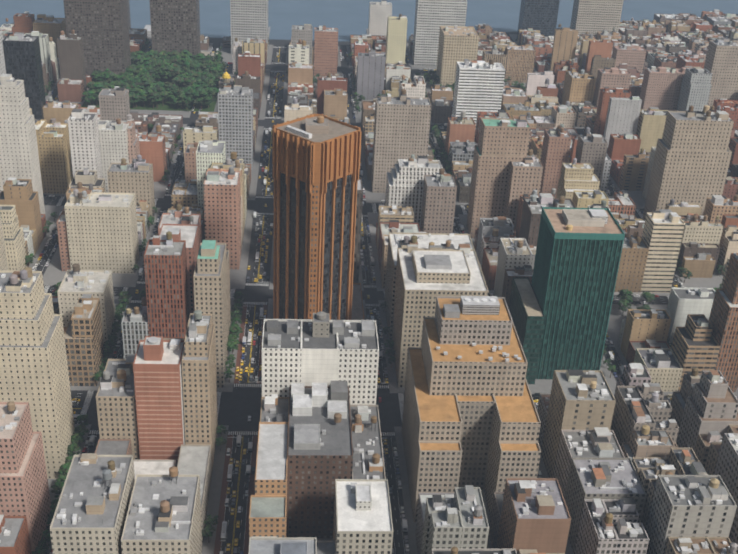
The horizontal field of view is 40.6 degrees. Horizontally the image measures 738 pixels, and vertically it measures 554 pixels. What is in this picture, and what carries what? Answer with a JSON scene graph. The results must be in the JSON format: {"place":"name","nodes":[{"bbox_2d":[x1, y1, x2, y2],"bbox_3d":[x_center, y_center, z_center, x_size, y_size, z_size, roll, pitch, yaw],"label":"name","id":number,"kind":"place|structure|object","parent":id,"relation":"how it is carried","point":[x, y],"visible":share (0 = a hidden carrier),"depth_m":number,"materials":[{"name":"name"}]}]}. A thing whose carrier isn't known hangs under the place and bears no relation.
{"place":"outdoors","nodes":[
{"label":"outdoors","id":0,"kind":"place"},
{"bbox_2d":[81,52,224,111],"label":"park ground","id":1,"kind":"structure","parent":0,"point":[169,105],"depth_m":1098.20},
{"bbox_2d":[0,0,737,41],"bbox_3d":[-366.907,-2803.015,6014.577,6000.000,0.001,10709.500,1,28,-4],"label":"river","id":2,"kind":"structure","parent":0,"point":[347,18],"depth_m":1517.77,"materials":[{"name":"liquid"}]},
{"bbox_2d":[35,14,737,553],"bbox_3d":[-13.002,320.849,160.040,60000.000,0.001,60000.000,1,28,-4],"label":"road","id":3,"kind":"structure","parent":0,"point":[239,404],"depth_m":724.34,"materials":[{"name":"grey asphalt"}]},
{"bbox_2d":[144,24,482,38],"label":"piers","id":4,"kind":"structure","parent":3,"relation":"on","point":[148,27],"depth_m":1367.86,"materials":[{"name":"grey concrete"}]},
{"bbox_2d":[32,41,683,553],"bbox_3d":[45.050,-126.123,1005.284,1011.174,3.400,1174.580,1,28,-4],"label":"cars","id":5,"kind":"object","parent":3,"relation":"on","point":[250,469],"visible":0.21,"depth_m":694.95,"materials":[{"name":"paint"}]},
{"bbox_2d":[39,47,680,553],"bbox_3d":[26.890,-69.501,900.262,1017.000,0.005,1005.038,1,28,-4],"label":"road markings","id":6,"kind":"object","parent":3,"relation":"on","point":[225,471],"visible":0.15,"depth_m":586.04,"materials":[{"name":"paint"}]},
{"bbox_2d":[0,0,737,553],"bbox_3d":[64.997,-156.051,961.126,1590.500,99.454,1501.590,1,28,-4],"label":"city buildings","id":7,"kind":"structure","parent":3,"relation":"on","point":[636,463],"depth_m":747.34,"materials":[{"name":"beige concrete"}]},
{"bbox_2d":[25,26,737,553],"bbox_3d":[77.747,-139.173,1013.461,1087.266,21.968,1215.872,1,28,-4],"label":"trees","id":8,"kind":"object","parent":3,"relation":"on","point":[197,76],"visible":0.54,"depth_m":1085.52,"materials":[{"name":"green plant"}]},
{"bbox_2d":[29,34,737,553],"bbox_3d":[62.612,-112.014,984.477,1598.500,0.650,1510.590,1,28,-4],"label":"sidewalks","id":9,"kind":"structure","parent":3,"relation":"on","point":[53,274],"depth_m":754.19,"materials":[{"name":"grey concrete"}]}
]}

